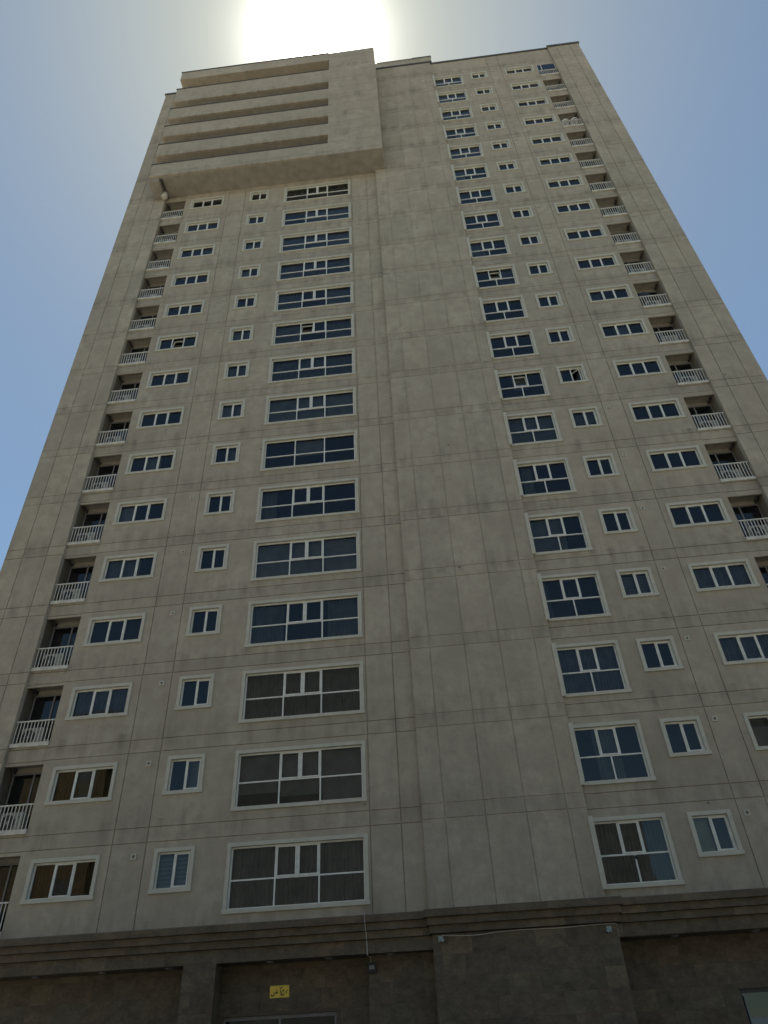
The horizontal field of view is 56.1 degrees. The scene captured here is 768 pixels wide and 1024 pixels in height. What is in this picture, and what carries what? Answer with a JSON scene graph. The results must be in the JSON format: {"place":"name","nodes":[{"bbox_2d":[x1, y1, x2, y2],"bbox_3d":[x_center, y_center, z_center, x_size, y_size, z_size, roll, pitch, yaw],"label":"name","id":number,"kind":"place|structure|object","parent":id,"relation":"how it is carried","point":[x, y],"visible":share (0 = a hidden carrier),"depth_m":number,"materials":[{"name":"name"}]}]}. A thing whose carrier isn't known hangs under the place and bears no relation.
{"place":"outdoors","nodes":[
{"label":"outdoors","id":0,"kind":"place"},
{"bbox_2d":[0,41,767,1023],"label":"apartment tower","id":1,"kind":"structure","parent":0,"point":[416,573],"depth_m":30.30,"materials":[{"name":"paint"}]},
{"bbox_2d":[0,812,27,830],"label":"air conditioner","id":2,"kind":"object","parent":1,"relation":"on","point":[14,821],"visible":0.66,"depth_m":26.15,"materials":[{"name":"black plastic"}]},
{"bbox_2d":[19,727,46,742],"bbox_3d":[-13.754,8.889,28.190,0.860,0.770,0.360,-6,-39,3],"label":"air conditioner","id":3,"kind":"object","parent":1,"relation":"on","point":[33,735],"visible":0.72,"depth_m":28.12,"materials":[{"name":"black plastic"}]},
{"bbox_2d":[41,653,66,666],"bbox_3d":[-13.850,6.365,30.156,0.860,0.770,0.360,-6,-39,3],"label":"air conditioner","id":4,"kind":"object","parent":1,"relation":"on","point":[53,661],"visible":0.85,"depth_m":30.11,"materials":[{"name":"black plastic"}]},
{"bbox_2d":[19,855,100,904],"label":"triple window","id":5,"kind":"structure","parent":1,"relation":"in","point":[62,879],"depth_m":24.53,"materials":[{"name":"paint"}]},
{"bbox_2d":[60,589,83,599],"bbox_3d":[-13.946,3.860,32.145,0.860,0.770,0.360,-6,-39,3],"label":"air conditioner","id":6,"kind":"object","parent":1,"relation":"on","point":[73,597],"visible":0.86,"depth_m":32.10,"materials":[{"name":"black plastic"}]},
{"bbox_2d":[44,762,117,805],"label":"triple window","id":7,"kind":"structure","parent":1,"relation":"in","point":[86,783],"depth_m":26.54,"materials":[{"name":"paint"}]},
{"bbox_2d":[65,682,132,720],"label":"triple window","id":8,"kind":"structure","parent":1,"relation":"in","point":[106,700],"depth_m":28.55,"materials":[{"name":"glass"}]},
{"bbox_2d":[82,613,145,646],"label":"triple window","id":9,"kind":"structure","parent":1,"relation":"in","point":[127,628],"depth_m":30.55,"materials":[{"name":"glass"}]},
{"bbox_2d":[98,552,157,582],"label":"triple window","id":10,"kind":"structure","parent":1,"relation":"in","point":[139,565],"depth_m":32.55,"materials":[{"name":"glass"}]},
{"bbox_2d":[112,498,167,525],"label":"triple window","id":11,"kind":"structure","parent":1,"relation":"in","point":[150,510],"depth_m":34.56,"materials":[{"name":"paint"}]},
{"bbox_2d":[124,449,176,474],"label":"triple window","id":12,"kind":"structure","parent":1,"relation":"in","point":[159,461],"depth_m":36.56,"materials":[{"name":"paint"}]},
{"bbox_2d":[136,406,184,429],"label":"triple window","id":13,"kind":"structure","parent":1,"relation":"in","point":[166,417],"depth_m":38.57,"materials":[{"name":"paint"}]},
{"bbox_2d":[145,367,191,388],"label":"triple window","id":14,"kind":"structure","parent":1,"relation":"in","point":[174,377],"depth_m":40.57,"materials":[{"name":"glass"}]},
{"bbox_2d":[148,846,194,893],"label":"casement window","id":15,"kind":"structure","parent":1,"relation":"in","point":[172,867],"depth_m":24.34,"materials":[{"name":"paint"}]},
{"bbox_2d":[154,332,198,351],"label":"triple window","id":16,"kind":"structure","parent":1,"relation":"in","point":[164,343],"depth_m":42.61,"materials":[{"name":"glass"}]},
{"bbox_2d":[162,753,205,794],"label":"casement window","id":17,"kind":"structure","parent":1,"relation":"in","point":[184,774],"depth_m":26.34,"materials":[{"name":"paint"}]},
{"bbox_2d":[163,300,204,318],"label":"triple window","id":18,"kind":"structure","parent":1,"relation":"in","point":[193,307],"depth_m":44.59,"materials":[{"name":"glass"}]},
{"bbox_2d":[170,271,210,287],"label":"triple window","id":19,"kind":"structure","parent":1,"relation":"in","point":[195,278],"depth_m":46.60,"materials":[{"name":"glass"}]},
{"bbox_2d":[174,674,214,710],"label":"casement window","id":20,"kind":"structure","parent":1,"relation":"in","point":[194,691],"depth_m":28.35,"materials":[{"name":"glass"}]},
{"bbox_2d":[177,244,215,259],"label":"triple window","id":21,"kind":"structure","parent":1,"relation":"in","point":[200,250],"depth_m":48.59,"materials":[{"name":"glass"}]},
{"bbox_2d":[183,219,219,233],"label":"triple window","id":22,"kind":"structure","parent":1,"relation":"in","point":[206,225],"depth_m":50.60,"materials":[{"name":"glass"}]},
{"bbox_2d":[185,604,222,636],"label":"casement window","id":23,"kind":"structure","parent":1,"relation":"in","point":[202,620],"depth_m":30.36,"materials":[{"name":"glass"}]},
{"bbox_2d":[189,196,224,209],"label":"triple window","id":24,"kind":"structure","parent":1,"relation":"in","point":[217,201],"depth_m":52.61,"materials":[{"name":"glass"}]},
{"bbox_2d":[195,544,229,572],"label":"casement window","id":25,"kind":"structure","parent":1,"relation":"in","point":[211,557],"depth_m":32.36,"materials":[{"name":"glass"}]},
{"bbox_2d":[203,490,235,515],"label":"casement window","id":26,"kind":"structure","parent":1,"relation":"in","point":[220,502],"depth_m":34.37,"materials":[{"name":"paint"}]},
{"bbox_2d":[210,442,240,465],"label":"casement window","id":27,"kind":"structure","parent":1,"relation":"in","point":[227,453],"depth_m":36.37,"materials":[{"name":"paint"}]},
{"bbox_2d":[217,399,245,420],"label":"casement window","id":28,"kind":"structure","parent":1,"relation":"in","point":[233,409],"depth_m":38.38,"materials":[{"name":"glass"}]},
{"bbox_2d":[223,360,249,379],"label":"casement window","id":29,"kind":"structure","parent":1,"relation":"in","point":[240,369],"depth_m":40.37,"materials":[{"name":"glass"}]},
{"bbox_2d":[228,325,253,342],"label":"casement window","id":30,"kind":"structure","parent":1,"relation":"in","point":[244,333],"depth_m":42.37,"materials":[{"name":"glass"}]},
{"bbox_2d":[233,293,257,309],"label":"casement window","id":31,"kind":"structure","parent":1,"relation":"in","point":[246,301],"depth_m":44.38,"materials":[{"name":"glass"}]},
{"bbox_2d":[237,264,260,279],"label":"casement window","id":32,"kind":"structure","parent":1,"relation":"in","point":[250,271],"depth_m":46.38,"materials":[{"name":"glass"}]},
{"bbox_2d":[241,237,263,251],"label":"casement window","id":33,"kind":"structure","parent":1,"relation":"in","point":[255,243],"depth_m":48.39,"materials":[{"name":"paint"}]},
{"bbox_2d":[245,212,266,225],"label":"casement window","id":34,"kind":"structure","parent":1,"relation":"in","point":[260,218],"depth_m":50.39,"materials":[{"name":"paint"}]},
{"bbox_2d":[249,190,268,201],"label":"casement window","id":35,"kind":"structure","parent":1,"relation":"in","point":[263,195],"depth_m":52.39,"materials":[{"name":"paint"}]},
{"bbox_2d":[270,985,288,997],"bbox_3d":[-3.259,14.975,22.479,0.610,0.320,0.040,-6,-39,3],"label":"building sign","id":36,"kind":"object","parent":1,"relation":"attached to","point":[281,991],"visible":1,"depth_m":22.46,"materials":[{"name":"yellow metal"}]},
{"bbox_2d":[221,833,369,914],"bbox_3d":[-2.882,11.972,23.852,4.843,2.152,0.242,-6,-39,3],"label":"picture window","id":37,"kind":"structure","parent":1,"relation":"in","point":[321,871],"depth_m":23.87,"materials":[{"name":"paint"}]},
{"bbox_2d":[230,740,367,811],"bbox_3d":[-3.018,9.474,25.848,4.843,2.152,0.242,-6,-39,3],"label":"picture window","id":38,"kind":"structure","parent":1,"relation":"in","point":[326,773],"depth_m":25.88,"materials":[{"name":"paint"}]},
{"bbox_2d":[238,661,364,723],"bbox_3d":[-3.155,6.977,27.844,4.843,2.152,0.242,-6,-39,3],"label":"picture window","id":39,"kind":"structure","parent":1,"relation":"in","point":[331,689],"depth_m":27.89,"materials":[{"name":"glass"}]},
{"bbox_2d":[244,592,362,647],"bbox_3d":[-3.292,4.480,29.840,4.843,2.152,0.242,-6,-39,3],"label":"picture window","id":40,"kind":"structure","parent":1,"relation":"in","point":[328,617],"depth_m":29.90,"materials":[{"name":"glass"}]},
{"bbox_2d":[250,531,360,581],"bbox_3d":[-3.429,1.982,31.836,4.843,2.152,0.242,-6,-39,3],"label":"picture window","id":41,"kind":"structure","parent":1,"relation":"in","point":[334,553],"depth_m":31.91,"materials":[{"name":"glass"}]},
{"bbox_2d":[255,477,359,522],"bbox_3d":[-3.565,-0.515,33.832,4.843,2.152,0.242,-6,-39,3],"label":"picture window","id":42,"kind":"structure","parent":1,"relation":"in","point":[339,496],"depth_m":33.92,"materials":[{"name":"glass"}]},
{"bbox_2d":[260,430,357,471],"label":"picture window","id":43,"kind":"structure","parent":1,"relation":"in","point":[340,447],"depth_m":35.94,"materials":[{"name":"glass"}]},
{"bbox_2d":[264,387,356,425],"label":"picture window","id":44,"kind":"structure","parent":1,"relation":"in","point":[335,403],"depth_m":37.93,"materials":[{"name":"glass"}]},
{"bbox_2d":[267,349,355,383],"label":"picture window","id":45,"kind":"structure","parent":1,"relation":"in","point":[337,363],"depth_m":39.94,"materials":[{"name":"glass"}]},
{"bbox_2d":[271,314,354,346],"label":"picture window","id":46,"kind":"structure","parent":1,"relation":"in","point":[341,326],"depth_m":41.94,"materials":[{"name":"glass"}]},
{"bbox_2d":[274,282,353,312],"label":"picture window","id":47,"kind":"structure","parent":1,"relation":"in","point":[334,294],"depth_m":43.96,"materials":[{"name":"glass"}]},
{"bbox_2d":[276,253,352,281],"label":"picture window","id":48,"kind":"structure","parent":1,"relation":"in","point":[334,264],"depth_m":45.96,"materials":[{"name":"glass"}]},
{"bbox_2d":[279,227,351,253],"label":"picture window","id":49,"kind":"structure","parent":1,"relation":"in","point":[337,237],"depth_m":47.97,"materials":[{"name":"glass"}]},
{"bbox_2d":[281,202,350,227],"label":"picture window","id":50,"kind":"structure","parent":1,"relation":"in","point":[342,211],"depth_m":49.98,"materials":[{"name":"glass"}]},
{"bbox_2d":[283,180,350,202],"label":"picture window","id":51,"kind":"structure","parent":1,"relation":"in","point":[337,188],"depth_m":51.99,"materials":[{"name":"glass"}]},
{"bbox_2d":[432,74,464,87],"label":"five pane window","id":52,"kind":"structure","parent":1,"relation":"in","point":[451,80],"depth_m":61.34,"materials":[{"name":"paint"}]},
{"bbox_2d":[435,89,468,104],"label":"five pane window","id":53,"kind":"structure","parent":1,"relation":"in","point":[456,96],"depth_m":59.34,"materials":[{"name":"paint"}]},
{"bbox_2d":[439,106,473,121],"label":"five pane window","id":54,"kind":"structure","parent":1,"relation":"in","point":[459,113],"depth_m":57.34,"materials":[{"name":"paint"}]},
{"bbox_2d":[443,124,478,140],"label":"five pane window","id":55,"kind":"structure","parent":1,"relation":"in","point":[470,130],"depth_m":55.32,"materials":[{"name":"paint"}]},
{"bbox_2d":[447,143,484,160],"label":"five pane window","id":56,"kind":"structure","parent":1,"relation":"in","point":[467,151],"depth_m":53.32,"materials":[{"name":"paint"}]},
{"bbox_2d":[451,163,490,182],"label":"five pane window","id":57,"kind":"structure","parent":1,"relation":"in","point":[477,171],"depth_m":51.31,"materials":[{"name":"glass"}]},
{"bbox_2d":[456,185,496,205],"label":"five pane window","id":58,"kind":"structure","parent":1,"relation":"in","point":[484,194],"depth_m":49.32,"materials":[{"name":"glass"}]},
{"bbox_2d":[461,209,503,231],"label":"five pane window","id":59,"kind":"structure","parent":1,"relation":"in","point":[491,219],"depth_m":47.31,"materials":[{"name":"glass"}]},
{"bbox_2d":[466,235,511,259],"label":"five pane window","id":60,"kind":"structure","parent":1,"relation":"in","point":[497,246],"depth_m":45.31,"materials":[{"name":"glass"}]},
{"bbox_2d":[484,120,505,130],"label":"casement window","id":61,"kind":"structure","parent":1,"relation":"in","point":[495,125],"depth_m":55.40,"materials":[{"name":"paint"}]},
{"bbox_2d":[472,264,519,289],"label":"five pane window","id":62,"kind":"structure","parent":1,"relation":"in","point":[506,276],"depth_m":43.29,"materials":[{"name":"glass"}]},
{"bbox_2d":[490,139,511,150],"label":"casement window","id":63,"kind":"structure","parent":1,"relation":"in","point":[501,144],"depth_m":53.38,"materials":[{"name":"paint"}]},
{"bbox_2d":[479,295,528,322],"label":"five pane window","id":64,"kind":"structure","parent":1,"relation":"in","point":[510,308],"depth_m":41.29,"materials":[{"name":"glass"}]},
{"bbox_2d":[496,160,518,171],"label":"casement window","id":65,"kind":"structure","parent":1,"relation":"in","point":[510,165],"depth_m":51.39,"materials":[{"name":"paint"}]},
{"bbox_2d":[486,330,538,359],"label":"five pane window","id":66,"kind":"structure","parent":1,"relation":"in","point":[516,344],"depth_m":39.29,"materials":[{"name":"glass"}]},
{"bbox_2d":[502,182,526,194],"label":"casement window","id":67,"kind":"structure","parent":1,"relation":"in","point":[511,188],"depth_m":49.37,"materials":[{"name":"glass"}]},
{"bbox_2d":[504,65,534,75],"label":"triple window","id":68,"kind":"structure","parent":1,"relation":"in","point":[522,69],"depth_m":61.23,"materials":[{"name":"paint"}]},
{"bbox_2d":[509,206,534,219],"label":"casement window","id":69,"kind":"structure","parent":1,"relation":"in","point":[518,212],"depth_m":47.38,"materials":[{"name":"glass"}]},
{"bbox_2d":[494,368,550,400],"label":"five pane window","id":70,"kind":"structure","parent":1,"relation":"in","point":[534,384],"depth_m":37.27,"materials":[{"name":"glass"}]},
{"bbox_2d":[510,80,541,90],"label":"triple window","id":71,"kind":"structure","parent":1,"relation":"in","point":[531,84],"depth_m":59.23,"materials":[{"name":"paint"}]},
{"bbox_2d":[517,232,543,246],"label":"casement window","id":72,"kind":"structure","parent":1,"relation":"in","point":[527,239],"depth_m":45.36,"materials":[{"name":"paint"}]},
{"bbox_2d":[503,410,562,446],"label":"five pane window","id":73,"kind":"structure","parent":1,"relation":"in","point":[539,427],"depth_m":35.27,"materials":[{"name":"paint"}]},
{"bbox_2d":[516,97,549,107],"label":"triple window","id":74,"kind":"structure","parent":1,"relation":"in","point":[539,101],"depth_m":57.23,"materials":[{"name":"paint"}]},
{"bbox_2d":[525,260,552,276],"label":"casement window","id":75,"kind":"structure","parent":1,"relation":"in","point":[538,268],"depth_m":43.36,"materials":[{"name":"glass"}]},
{"bbox_2d":[522,114,557,125],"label":"triple window","id":76,"kind":"structure","parent":1,"relation":"in","point":[544,119],"depth_m":55.23,"materials":[{"name":"paint"}]},
{"bbox_2d":[513,457,576,497],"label":"five pane window","id":77,"kind":"structure","parent":1,"relation":"in","point":[544,477],"depth_m":33.25,"materials":[{"name":"glass"}]},
{"bbox_2d":[529,133,565,145],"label":"triple window","id":78,"kind":"structure","parent":1,"relation":"in","point":[551,138],"depth_m":53.21,"materials":[{"name":"paint"}]},
{"bbox_2d":[535,291,563,308],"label":"casement window","id":79,"kind":"structure","parent":1,"relation":"in","point":[551,299],"depth_m":41.34,"materials":[{"name":"glass"}]},
{"bbox_2d":[537,153,574,166],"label":"triple window","id":80,"kind":"structure","parent":1,"relation":"in","point":[560,159],"depth_m":51.23,"materials":[{"name":"glass"}]},
{"bbox_2d":[524,510,592,555],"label":"five pane window","id":81,"kind":"structure","parent":1,"relation":"in","point":[560,532],"depth_m":31.24,"materials":[{"name":"glass"}]},
{"bbox_2d":[545,326,575,344],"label":"casement window","id":82,"kind":"structure","parent":1,"relation":"in","point":[556,335],"depth_m":39.35,"materials":[{"name":"glass"}]},
{"bbox_2d":[545,175,584,189],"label":"triple window","id":83,"kind":"structure","parent":1,"relation":"in","point":[570,181],"depth_m":49.22,"materials":[{"name":"glass"}]},
{"bbox_2d":[556,364,588,384],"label":"casement window","id":84,"kind":"structure","parent":1,"relation":"in","point":[565,376],"depth_m":37.41,"materials":[{"name":"glass"}]},
{"bbox_2d":[537,571,610,621],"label":"five pane window","id":85,"kind":"structure","parent":1,"relation":"in","point":[579,595],"depth_m":29.24,"materials":[{"name":"glass"}]},
{"bbox_2d":[554,199,595,214],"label":"triple window","id":86,"kind":"structure","parent":1,"relation":"in","point":[579,205],"depth_m":47.20,"materials":[{"name":"glass"}]},
{"bbox_2d":[563,225,606,241],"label":"triple window","id":87,"kind":"structure","parent":1,"relation":"in","point":[597,231],"depth_m":45.20,"materials":[{"name":"paint"}]},
{"bbox_2d":[568,406,603,428],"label":"casement window","id":88,"kind":"structure","parent":1,"relation":"in","point":[583,417],"depth_m":35.34,"materials":[{"name":"paint"}]},
{"bbox_2d":[551,640,631,697],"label":"five pane window","id":89,"kind":"structure","parent":1,"relation":"in","point":[597,667],"depth_m":27.23,"materials":[{"name":"glass"}]},
{"bbox_2d":[574,253,619,270],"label":"triple window","id":90,"kind":"structure","parent":1,"relation":"in","point":[609,260],"depth_m":43.19,"materials":[{"name":"glass"}]},
{"bbox_2d":[582,453,619,478],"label":"casement window","id":91,"kind":"structure","parent":1,"relation":"in","point":[600,465],"depth_m":33.34,"materials":[{"name":"paint"}]},
{"bbox_2d":[585,284,633,303],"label":"triple window","id":92,"kind":"structure","parent":1,"relation":"in","point":[616,292],"depth_m":41.19,"materials":[{"name":"glass"}]},
{"bbox_2d":[568,719,656,785],"bbox_3d":[7.921,8.388,25.168,2.564,2.180,0.385,-6,-39,3],"label":"five pane window","id":93,"kind":"structure","parent":1,"relation":"in","point":[614,752],"depth_m":25.23,"materials":[{"name":"paint"}]},
{"bbox_2d":[598,506,638,534],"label":"casement window","id":94,"kind":"structure","parent":1,"relation":"in","point":[618,520],"depth_m":31.34,"materials":[{"name":"glass"}]},
{"bbox_2d":[598,318,649,338],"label":"triple window","id":95,"kind":"structure","parent":1,"relation":"in","point":[632,327],"depth_m":39.18,"materials":[{"name":"glass"}]},
{"bbox_2d":[587,812,684,889],"bbox_3d":[8.058,10.885,23.172,2.564,2.180,0.385,-6,-39,3],"label":"five pane window","id":96,"kind":"structure","parent":1,"relation":"in","point":[617,840],"depth_m":23.22,"materials":[{"name":"paint"}]},
{"bbox_2d":[615,567,659,598],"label":"casement window","id":97,"kind":"structure","parent":1,"relation":"in","point":[633,582],"depth_m":29.33,"materials":[{"name":"glass"}]},
{"bbox_2d":[612,356,666,378],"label":"triple window","id":98,"kind":"structure","parent":1,"relation":"in","point":[645,366],"depth_m":37.18,"materials":[{"name":"glass"}]},
{"bbox_2d":[628,398,685,422],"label":"triple window","id":99,"kind":"structure","parent":1,"relation":"in","point":[664,409],"depth_m":35.17,"materials":[{"name":"glass"}]},
{"bbox_2d":[635,636,683,671],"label":"casement window","id":100,"kind":"structure","parent":1,"relation":"in","point":[656,653],"depth_m":27.33,"materials":[{"name":"glass"}]},
{"bbox_2d":[645,445,707,472],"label":"triple window","id":101,"kind":"structure","parent":1,"relation":"in","point":[684,457],"depth_m":33.17,"materials":[{"name":"paint"}]},
{"bbox_2d":[659,716,711,757],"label":"casement window","id":102,"kind":"structure","parent":1,"relation":"in","point":[683,736],"depth_m":25.32,"materials":[{"name":"paint"}]},
{"bbox_2d":[665,498,731,528],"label":"triple window","id":103,"kind":"structure","parent":1,"relation":"in","point":[705,512],"depth_m":31.16,"materials":[{"name":"glass"}]},
{"bbox_2d":[686,809,744,857],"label":"casement window","id":104,"kind":"structure","parent":1,"relation":"in","point":[714,832],"depth_m":23.32,"materials":[{"name":"paint"}]},
{"bbox_2d":[687,558,759,591],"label":"triple window","id":105,"kind":"structure","parent":1,"relation":"in","point":[736,573],"depth_m":29.15,"materials":[{"name":"glass"}]},
{"bbox_2d":[712,628,767,665],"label":"triple window","id":106,"kind":"structure","parent":1,"relation":"in","point":[743,646],"depth_m":27.20,"materials":[{"name":"glass"}]},
{"bbox_2d":[739,988,767,1023],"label":"shop window","id":107,"kind":"structure","parent":1,"relation":"in","point":[755,1000],"depth_m":21.17,"materials":[{"name":"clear glass"}]},
{"bbox_2d":[742,711,767,750],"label":"triple window","id":108,"kind":"structure","parent":1,"relation":"in","point":[756,722],"depth_m":25.27,"materials":[{"name":"paint"}]},
{"bbox_2d":[745,524,767,536],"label":"air conditioner","id":109,"kind":"object","parent":1,"relation":"on","point":[756,530],"visible":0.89,"depth_m":30.46,"materials":[{"name":"white plastic"}]},
{"bbox_2d":[0,0,767,570],"label":"sky","id":110,"kind":"structure","parent":0,"point":[84,84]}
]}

